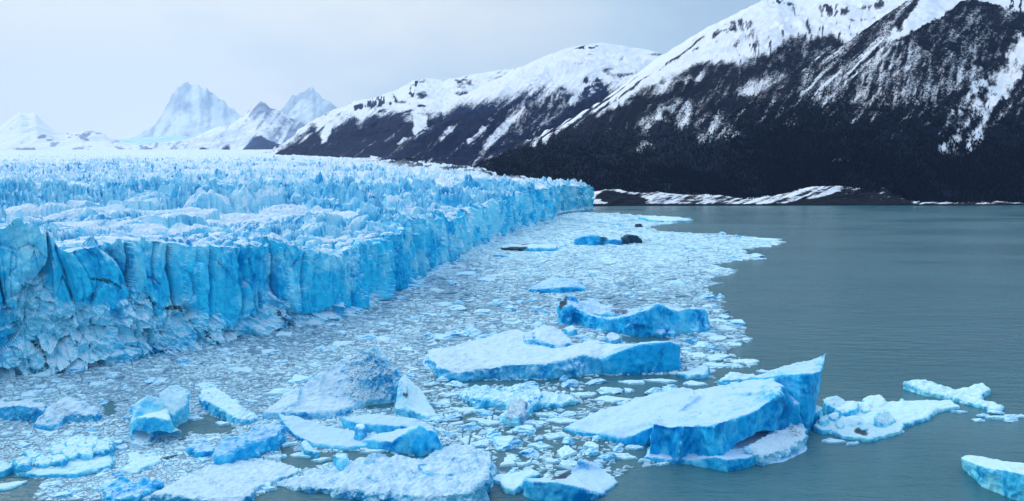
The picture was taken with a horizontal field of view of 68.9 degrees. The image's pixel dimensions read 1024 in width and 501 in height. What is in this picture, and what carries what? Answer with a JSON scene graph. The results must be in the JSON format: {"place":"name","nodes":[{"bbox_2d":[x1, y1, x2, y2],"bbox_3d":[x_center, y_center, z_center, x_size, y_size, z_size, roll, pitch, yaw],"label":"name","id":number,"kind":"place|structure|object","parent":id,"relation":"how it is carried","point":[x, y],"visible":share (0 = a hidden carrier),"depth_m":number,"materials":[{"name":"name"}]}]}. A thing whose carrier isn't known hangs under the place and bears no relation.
{"place":"outdoors","nodes":[
{"label":"outdoors","id":0,"kind":"place"},
{"bbox_2d":[0,112,162,149],"bbox_3d":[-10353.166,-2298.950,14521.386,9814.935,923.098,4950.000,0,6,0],"label":"mountain","id":1,"kind":"structure","parent":0,"point":[24,131],"depth_m":13057.16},
{"bbox_2d":[117,135,191,144],"bbox_3d":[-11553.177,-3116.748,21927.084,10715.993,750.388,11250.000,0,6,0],"label":"snowfield","id":2,"kind":"structure","parent":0,"point":[146,140],"depth_m":20878.96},
{"bbox_2d":[131,82,241,137],"bbox_3d":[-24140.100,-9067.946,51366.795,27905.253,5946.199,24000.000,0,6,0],"label":"mountain","id":3,"kind":"structure","parent":0,"point":[194,110],"depth_m":49467.49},
{"bbox_2d":[142,102,305,149],"bbox_3d":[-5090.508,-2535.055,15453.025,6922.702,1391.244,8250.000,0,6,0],"label":"mountain","id":4,"kind":"structure","parent":0,"point":[260,125],"depth_m":13963.58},
{"bbox_2d":[281,87,336,124],"bbox_3d":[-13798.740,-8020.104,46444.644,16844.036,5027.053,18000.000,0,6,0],"label":"mountain","id":5,"kind":"structure","parent":0,"point":[308,105],"depth_m":46582.99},
{"bbox_2d":[0,0,761,166],"label":"sky","id":6,"kind":"structure","parent":0,"point":[112,68],"materials":[{"name":"white"}]},
{"bbox_2d":[262,67,517,157],"bbox_3d":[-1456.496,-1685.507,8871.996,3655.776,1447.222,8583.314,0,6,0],"label":"mountain","id":7,"kind":"structure","parent":0,"point":[382,125],"depth_m":6621.39,"materials":[{"name":"snow"}]},
{"bbox_2d":[0,205,1023,500],"bbox_3d":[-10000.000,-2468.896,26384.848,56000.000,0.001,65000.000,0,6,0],"label":"lake water","id":8,"kind":"structure","parent":0,"point":[882,301],"depth_m":338.92,"materials":[{"name":"liquid"}]},
{"bbox_2d":[0,462,12,476],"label":"growler","id":9,"kind":"object","parent":8,"relation":"on","point":[5,469],"visible":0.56,"depth_m":190.08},
{"bbox_2d":[0,480,27,490],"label":"ice floe","id":10,"kind":"object","parent":8,"relation":"on","point":[9,486],"visible":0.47,"depth_m":182.05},
{"bbox_2d":[21,392,35,397],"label":"ice floe","id":11,"kind":"object","parent":8,"relation":"on","point":[27,394],"visible":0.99,"depth_m":258.25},
{"bbox_2d":[32,372,50,376],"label":"ice floe","id":12,"kind":"object","parent":8,"relation":"on","point":[45,374],"visible":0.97,"depth_m":284.82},
{"bbox_2d":[38,480,61,486],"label":"growler","id":13,"kind":"object","parent":8,"relation":"on","point":[54,483],"visible":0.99,"depth_m":183.08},
{"bbox_2d":[0,396,102,430],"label":"iceberg","id":14,"kind":"object","parent":8,"relation":"on","point":[59,413],"visible":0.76,"depth_m":231.73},
{"bbox_2d":[51,491,71,498],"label":"growler","id":15,"kind":"object","parent":8,"relation":"on","point":[64,494],"visible":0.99,"depth_m":176.28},
{"bbox_2d":[11,433,116,477],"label":"ice raft","id":16,"kind":"object","parent":8,"relation":"on","point":[76,456],"visible":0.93,"depth_m":195.29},
{"bbox_2d":[67,365,84,372],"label":"growler","id":17,"kind":"object","parent":8,"relation":"on","point":[77,368],"visible":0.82,"depth_m":291.38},
{"bbox_2d":[89,381,108,386],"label":"ice floe","id":18,"kind":"object","parent":8,"relation":"on","point":[93,383],"visible":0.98,"depth_m":271.56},
{"bbox_2d":[102,476,163,500],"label":"iceberg","id":19,"kind":"object","parent":8,"relation":"on","point":[123,489],"visible":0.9,"depth_m":176.54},
{"bbox_2d":[129,439,145,446],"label":"ice floe","id":20,"kind":"object","parent":8,"relation":"on","point":[136,442],"visible":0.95,"depth_m":211.02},
{"bbox_2d":[119,452,177,473],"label":"ice floe","id":21,"kind":"object","parent":8,"relation":"on","point":[136,464],"visible":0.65,"depth_m":196.49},
{"bbox_2d":[129,385,189,441],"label":"iceberg","id":22,"kind":"object","parent":8,"relation":"on","point":[165,413],"visible":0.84,"depth_m":221.43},
{"bbox_2d":[175,357,188,362],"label":"growler","id":23,"kind":"object","parent":8,"relation":"on","point":[183,359],"visible":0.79,"depth_m":305.08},
{"bbox_2d":[192,438,209,443],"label":"growler","id":24,"kind":"object","parent":8,"relation":"on","point":[202,440],"visible":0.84,"depth_m":212.77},
{"bbox_2d":[150,460,298,500],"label":"iceberg","id":25,"kind":"object","parent":8,"relation":"on","point":[240,480],"visible":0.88,"depth_m":182.71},
{"bbox_2d":[198,384,258,424],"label":"iceberg","id":26,"kind":"object","parent":8,"relation":"on","point":[213,399],"visible":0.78,"depth_m":237.16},
{"bbox_2d":[186,422,286,464],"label":"iceberg","id":27,"kind":"object","parent":8,"relation":"on","point":[257,441],"visible":0.73,"depth_m":202.12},
{"bbox_2d":[228,367,252,372],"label":"ice floe","id":28,"kind":"object","parent":8,"relation":"on","point":[244,369],"visible":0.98,"depth_m":292.25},
{"bbox_2d":[261,486,277,490],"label":"ice floe","id":29,"kind":"object","parent":8,"relation":"on","point":[268,488],"visible":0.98,"depth_m":180.31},
{"bbox_2d":[261,349,281,354],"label":"growler","id":30,"kind":"object","parent":8,"relation":"on","point":[268,351],"visible":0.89,"depth_m":321.97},
{"bbox_2d":[265,454,286,458],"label":"ice floe","id":31,"kind":"object","parent":8,"relation":"on","point":[282,456],"visible":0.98,"depth_m":200.90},
{"bbox_2d":[270,388,291,395],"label":"growler","id":32,"kind":"object","parent":8,"relation":"on","point":[275,391],"visible":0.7,"depth_m":261.32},
{"bbox_2d":[0,149,594,376],"bbox_3d":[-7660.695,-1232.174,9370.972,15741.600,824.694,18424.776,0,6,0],"label":"glacier","id":33,"kind":"object","parent":8,"relation":"on","point":[108,257],"visible":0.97,"depth_m":460.79,"materials":[{"name":"ice"}]},
{"bbox_2d":[288,374,312,383],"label":"growler","id":34,"kind":"object","parent":8,"relation":"on","point":[296,379],"visible":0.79,"depth_m":276.94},
{"bbox_2d":[290,452,310,457],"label":"ice floe","id":35,"kind":"object","parent":8,"relation":"on","point":[299,454],"visible":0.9,"depth_m":202.07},
{"bbox_2d":[311,457,331,462],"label":"ice floe","id":36,"kind":"object","parent":8,"relation":"on","point":[321,459],"visible":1,"depth_m":198.91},
{"bbox_2d":[332,341,352,346],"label":"ice floe","id":37,"kind":"object","parent":8,"relation":"on","point":[337,343],"visible":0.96,"depth_m":339.36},
{"bbox_2d":[263,347,436,419],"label":"iceberg","id":38,"kind":"object","parent":8,"relation":"on","point":[363,379],"visible":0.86,"depth_m":246.59,"materials":[{"name":"ice"}]},
{"bbox_2d":[276,412,443,457],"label":"iceberg","id":39,"kind":"object","parent":8,"relation":"on","point":[406,435],"visible":0.83,"depth_m":211.83,"materials":[{"name":"ice"}]},
{"bbox_2d":[354,424,366,440],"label":"ice boulder","id":40,"kind":"object","parent":39,"relation":"on","point":[360,434],"visible":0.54,"depth_m":211.68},
{"bbox_2d":[356,334,376,338],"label":"growler","id":41,"kind":"object","parent":8,"relation":"on","point":[367,336],"visible":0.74,"depth_m":349.73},
{"bbox_2d":[359,449,385,453],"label":"ice floe","id":42,"kind":"object","parent":8,"relation":"on","point":[377,451],"visible":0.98,"depth_m":204.70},
{"bbox_2d":[0,213,771,496],"bbox_3d":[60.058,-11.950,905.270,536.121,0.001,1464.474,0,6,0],"label":"slush","id":43,"kind":"object","parent":8,"relation":"on","point":[120,415],"visible":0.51,"depth_m":299.24,"materials":[{"name":"ice"}]},
{"bbox_2d":[277,443,497,500],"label":"iceberg","id":44,"kind":"object","parent":8,"relation":"on","point":[460,472],"visible":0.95,"depth_m":181.23,"materials":[{"name":"ice"}]},
{"bbox_2d":[333,454,348,471],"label":"ice boulder","id":45,"kind":"object","parent":44,"relation":"on","point":[340,462],"visible":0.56,"depth_m":191.78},
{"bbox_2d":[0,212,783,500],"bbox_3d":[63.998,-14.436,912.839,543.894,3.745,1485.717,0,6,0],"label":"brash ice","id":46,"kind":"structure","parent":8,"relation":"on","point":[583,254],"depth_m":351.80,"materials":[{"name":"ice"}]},
{"bbox_2d":[428,416,441,422],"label":"growler","id":47,"kind":"object","parent":8,"relation":"on","point":[435,419],"visible":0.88,"depth_m":231.12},
{"bbox_2d":[429,402,451,405],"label":"ice floe","id":48,"kind":"object","parent":8,"relation":"on","point":[437,403],"visible":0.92,"depth_m":247.50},
{"bbox_2d":[430,334,452,338],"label":"growler","id":49,"kind":"object","parent":8,"relation":"on","point":[440,336],"visible":0.75,"depth_m":351.20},
{"bbox_2d":[443,380,462,387],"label":"growler","id":50,"kind":"object","parent":8,"relation":"on","point":[453,383],"visible":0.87,"depth_m":270.66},
{"bbox_2d":[443,413,462,420],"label":"growler","id":51,"kind":"object","parent":8,"relation":"on","point":[452,416],"visible":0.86,"depth_m":233.57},
{"bbox_2d":[446,331,460,336],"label":"growler","id":52,"kind":"object","parent":8,"relation":"on","point":[453,333],"visible":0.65,"depth_m":355.03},
{"bbox_2d":[448,305,467,310],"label":"growler","id":53,"kind":"object","parent":8,"relation":"on","point":[457,307],"visible":0.83,"depth_m":428.28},
{"bbox_2d":[450,407,477,412],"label":"ice floe","id":54,"kind":"object","parent":8,"relation":"on","point":[462,410],"visible":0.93,"depth_m":241.47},
{"bbox_2d":[455,271,476,275],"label":"growler","id":55,"kind":"object","parent":8,"relation":"on","point":[467,273],"visible":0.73,"depth_m":578.03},
{"bbox_2d":[459,422,482,429],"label":"growler","id":56,"kind":"object","parent":8,"relation":"on","point":[473,425],"visible":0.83,"depth_m":224.44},
{"bbox_2d":[461,326,481,334],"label":"growler","id":57,"kind":"object","parent":8,"relation":"on","point":[472,330],"visible":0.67,"depth_m":360.17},
{"bbox_2d":[472,438,489,446],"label":"ice floe","id":58,"kind":"object","parent":8,"relation":"on","point":[482,443],"visible":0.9,"depth_m":210.97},
{"bbox_2d":[475,409,493,415],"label":"growler","id":59,"kind":"object","parent":8,"relation":"on","point":[483,412],"visible":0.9,"depth_m":237.47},
{"bbox_2d":[477,419,503,425],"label":"ice floe","id":60,"kind":"object","parent":8,"relation":"on","point":[486,422],"visible":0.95,"depth_m":228.86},
{"bbox_2d":[486,428,499,435],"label":"growler","id":61,"kind":"object","parent":8,"relation":"on","point":[490,431],"visible":0.66,"depth_m":219.17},
{"bbox_2d":[490,299,505,304],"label":"growler","id":62,"kind":"object","parent":8,"relation":"on","point":[497,302],"visible":0.69,"depth_m":444.31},
{"bbox_2d":[492,435,523,450],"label":"growler","id":63,"kind":"object","parent":8,"relation":"on","point":[502,443],"visible":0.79,"depth_m":209.63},
{"bbox_2d":[493,467,540,495],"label":"iceberg","id":64,"kind":"object","parent":8,"relation":"on","point":[512,484],"visible":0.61,"depth_m":183.67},
{"bbox_2d":[460,383,578,426],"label":"iceberg","id":65,"kind":"object","parent":8,"relation":"on","point":[520,402],"visible":0.81,"depth_m":245.53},
{"bbox_2d":[511,425,535,434],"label":"growler","id":66,"kind":"object","parent":8,"relation":"on","point":[527,429],"visible":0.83,"depth_m":220.82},
{"bbox_2d":[500,243,557,251],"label":"iceberg","id":67,"kind":"object","parent":8,"relation":"on","point":[525,247],"visible":0.76,"depth_m":776.88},
{"bbox_2d":[519,447,539,457],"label":"growler","id":68,"kind":"object","parent":8,"relation":"on","point":[530,452],"visible":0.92,"depth_m":202.61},
{"bbox_2d":[523,420,547,425],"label":"ice floe","id":69,"kind":"object","parent":8,"relation":"on","point":[532,422],"visible":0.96,"depth_m":228.59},
{"bbox_2d":[527,443,553,449],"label":"ice floe","id":70,"kind":"object","parent":8,"relation":"on","point":[537,446],"visible":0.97,"depth_m":208.77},
{"bbox_2d":[535,412,552,416],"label":"ice floe","id":71,"kind":"object","parent":8,"relation":"on","point":[543,414],"visible":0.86,"depth_m":236.53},
{"bbox_2d":[542,457,559,463],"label":"ice floe","id":72,"kind":"object","parent":8,"relation":"on","point":[551,460],"visible":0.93,"depth_m":197.90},
{"bbox_2d":[422,325,680,381],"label":"iceberg","id":73,"kind":"object","parent":8,"relation":"on","point":[546,352],"visible":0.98,"depth_m":289.14,"materials":[{"name":"ice"}]},
{"bbox_2d":[542,432,569,439],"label":"ice floe","id":74,"kind":"object","parent":8,"relation":"on","point":[553,436],"visible":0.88,"depth_m":217.09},
{"bbox_2d":[528,276,585,292],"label":"iceberg","id":75,"kind":"object","parent":8,"relation":"on","point":[556,285],"visible":0.66,"depth_m":496.61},
{"bbox_2d":[545,417,575,423],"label":"ice floe","id":76,"kind":"object","parent":8,"relation":"on","point":[560,420],"visible":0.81,"depth_m":230.77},
{"bbox_2d":[557,445,577,457],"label":"ice floe","id":77,"kind":"object","parent":8,"relation":"on","point":[565,451],"visible":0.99,"depth_m":204.28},
{"bbox_2d":[559,460,576,466],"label":"ice floe","id":78,"kind":"object","parent":8,"relation":"on","point":[568,463],"visible":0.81,"depth_m":196.05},
{"bbox_2d":[562,434,574,444],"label":"growler","id":79,"kind":"object","parent":8,"relation":"on","point":[568,439],"visible":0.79,"depth_m":211.91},
{"bbox_2d":[523,458,617,500],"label":"iceberg","id":80,"kind":"object","parent":8,"relation":"on","point":[584,480],"visible":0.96,"depth_m":176.47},
{"bbox_2d":[564,325,576,336],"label":"ice block","id":81,"kind":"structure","parent":8,"relation":"on","point":[571,330],"depth_m":356.09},
{"bbox_2d":[562,379,578,387],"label":"growler","id":82,"kind":"object","parent":8,"relation":"on","point":[573,382],"visible":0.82,"depth_m":270.78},
{"bbox_2d":[569,391,597,395],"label":"ice floe","id":83,"kind":"object","parent":8,"relation":"on","point":[589,393],"visible":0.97,"depth_m":259.30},
{"bbox_2d":[583,441,598,449],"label":"ice floe","id":84,"kind":"object","parent":8,"relation":"on","point":[589,444],"visible":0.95,"depth_m":209.28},
{"bbox_2d":[584,448,598,455],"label":"growler","id":85,"kind":"object","parent":8,"relation":"on","point":[591,451],"visible":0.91,"depth_m":203.38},
{"bbox_2d":[585,378,606,384],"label":"growler","id":86,"kind":"object","parent":8,"relation":"on","point":[595,381],"visible":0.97,"depth_m":274.21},
{"bbox_2d":[597,452,615,460],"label":"growler","id":87,"kind":"object","parent":8,"relation":"on","point":[606,456],"visible":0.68,"depth_m":199.65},
{"bbox_2d":[574,234,641,244],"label":"iceberg","id":88,"kind":"object","parent":8,"relation":"on","point":[587,239],"visible":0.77,"depth_m":843.29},
{"bbox_2d":[596,387,624,394],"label":"growler","id":89,"kind":"object","parent":8,"relation":"on","point":[606,390],"visible":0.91,"depth_m":262.10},
{"bbox_2d":[595,395,631,402],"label":"ice floe","id":90,"kind":"object","parent":8,"relation":"on","point":[607,398],"visible":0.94,"depth_m":253.48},
{"bbox_2d":[614,453,637,459],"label":"ice floe","id":91,"kind":"object","parent":8,"relation":"on","point":[626,456],"visible":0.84,"depth_m":200.92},
{"bbox_2d":[618,380,644,384],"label":"ice floe","id":92,"kind":"object","parent":8,"relation":"on","point":[636,382],"visible":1,"depth_m":274.32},
{"bbox_2d":[556,294,710,337],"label":"iceberg","id":93,"kind":"object","parent":8,"relation":"on","point":[659,320],"visible":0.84,"depth_m":364.10,"materials":[{"name":"ice"}]},
{"bbox_2d":[625,445,643,449],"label":"ice floe","id":94,"kind":"object","parent":8,"relation":"on","point":[632,447],"visible":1,"depth_m":207.88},
{"bbox_2d":[644,387,665,394],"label":"growler","id":95,"kind":"object","parent":8,"relation":"on","point":[653,390],"visible":0.56,"depth_m":259.60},
{"bbox_2d":[642,378,677,383],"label":"ice floe","id":96,"kind":"object","parent":8,"relation":"on","point":[664,381],"visible":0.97,"depth_m":276.20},
{"bbox_2d":[638,216,692,221],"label":"iceberg","id":97,"kind":"object","parent":8,"relation":"on","point":[662,219],"visible":0.75,"depth_m":1326.91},
{"bbox_2d":[662,384,677,390],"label":"growler","id":98,"kind":"object","parent":8,"relation":"on","point":[669,387],"visible":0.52,"depth_m":264.93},
{"bbox_2d":[683,337,698,343],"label":"growler","id":99,"kind":"object","parent":8,"relation":"on","point":[692,340],"visible":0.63,"depth_m":340.88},
{"bbox_2d":[676,365,709,379],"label":"ice block","id":100,"kind":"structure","parent":8,"relation":"on","point":[701,372],"depth_m":282.12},
{"bbox_2d":[564,353,825,471],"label":"iceberg","id":101,"kind":"object","parent":8,"relation":"on","point":[766,418],"visible":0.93,"depth_m":211.62,"materials":[{"name":"ice"}]},
{"bbox_2d":[683,380,707,385],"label":"ice floe","id":102,"kind":"object","parent":8,"relation":"on","point":[692,383],"visible":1,"depth_m":272.46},
{"bbox_2d":[688,352,705,357],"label":"ice floe","id":103,"kind":"object","parent":8,"relation":"on","point":[698,354],"visible":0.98,"depth_m":316.78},
{"bbox_2d":[696,341,710,347],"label":"growler","id":104,"kind":"object","parent":8,"relation":"on","point":[705,344],"visible":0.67,"depth_m":333.77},
{"bbox_2d":[698,294,716,299],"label":"growler","id":105,"kind":"object","parent":8,"relation":"on","point":[707,296],"visible":0.62,"depth_m":464.18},
{"bbox_2d":[706,356,722,360],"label":"growler","id":106,"kind":"object","parent":8,"relation":"on","point":[712,358],"visible":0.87,"depth_m":308.96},
{"bbox_2d":[702,362,729,366],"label":"ice floe","id":107,"kind":"object","parent":8,"relation":"on","point":[710,364],"visible":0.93,"depth_m":299.48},
{"bbox_2d":[707,335,726,340],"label":"ice floe","id":108,"kind":"object","parent":8,"relation":"on","point":[716,338],"visible":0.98,"depth_m":350.41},
{"bbox_2d":[718,372,755,384],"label":"ice block","id":109,"kind":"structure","parent":8,"relation":"on","point":[729,377],"depth_m":273.09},
{"bbox_2d":[730,319,745,325],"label":"growler","id":110,"kind":"object","parent":8,"relation":"on","point":[741,322],"visible":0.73,"depth_m":383.49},
{"bbox_2d":[729,359,758,363],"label":"ice floe","id":111,"kind":"object","parent":8,"relation":"on","point":[750,361],"visible":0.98,"depth_m":305.83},
{"bbox_2d":[821,438,846,442],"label":"ice floe","id":112,"kind":"object","parent":8,"relation":"on","point":[829,440],"visible":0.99,"depth_m":212.97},
{"bbox_2d":[812,394,959,441],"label":"ice floe","id":113,"kind":"object","parent":8,"relation":"on","point":[872,418],"visible":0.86,"depth_m":229.47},
{"bbox_2d":[823,396,845,414],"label":"ice block","id":114,"kind":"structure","parent":113,"relation":"on","point":[831,403],"depth_m":239.72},
{"bbox_2d":[903,379,1003,411],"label":"ice floe","id":115,"kind":"object","parent":8,"relation":"on","point":[974,395],"visible":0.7,"depth_m":257.80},
{"bbox_2d":[961,455,1023,500],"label":"iceberg","id":116,"kind":"object","parent":8,"relation":"on","point":[1005,478],"visible":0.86,"depth_m":179.72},
{"bbox_2d":[984,415,1007,419],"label":"ice floe","id":117,"kind":"object","parent":8,"relation":"on","point":[995,417],"visible":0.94,"depth_m":233.44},
{"bbox_2d":[1004,414,1023,417],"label":"ice floe","id":118,"kind":"object","parent":8,"relation":"on","point":[1015,416],"visible":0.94,"depth_m":235.24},
{"bbox_2d":[370,43,663,165],"bbox_3d":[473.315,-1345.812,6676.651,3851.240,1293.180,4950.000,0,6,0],"label":"mountain","id":119,"kind":"structure","parent":0,"point":[511,108],"depth_m":5730.07,"materials":[{"name":"snow"}]},
{"bbox_2d":[465,0,908,193],"bbox_3d":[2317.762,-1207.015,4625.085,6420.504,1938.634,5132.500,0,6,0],"label":"mountain","id":120,"kind":"structure","parent":0,"point":[761,33],"depth_m":3724.16,"materials":[{"name":"snow"}]},
{"bbox_2d":[592,186,1023,205],"bbox_3d":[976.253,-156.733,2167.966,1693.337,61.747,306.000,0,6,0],"label":"shore","id":121,"kind":"structure","parent":0,"point":[824,196],"depth_m":2107.80,"materials":[{"name":"snow"}]},
{"bbox_2d":[652,0,1023,203],"bbox_3d":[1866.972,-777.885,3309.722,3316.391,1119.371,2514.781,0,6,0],"label":"mountain","id":122,"kind":"structure","parent":0,"point":[924,12],"depth_m":2878.11,"materials":[{"name":"stone"}]},
{"bbox_2d":[469,0,1023,202],"bbox_3d":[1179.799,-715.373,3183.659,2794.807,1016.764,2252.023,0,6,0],"label":"forest","id":123,"kind":"object","parent":122,"relation":"on","point":[709,182],"visible":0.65,"depth_m":2431.51,"materials":[{"name":"black plant"}]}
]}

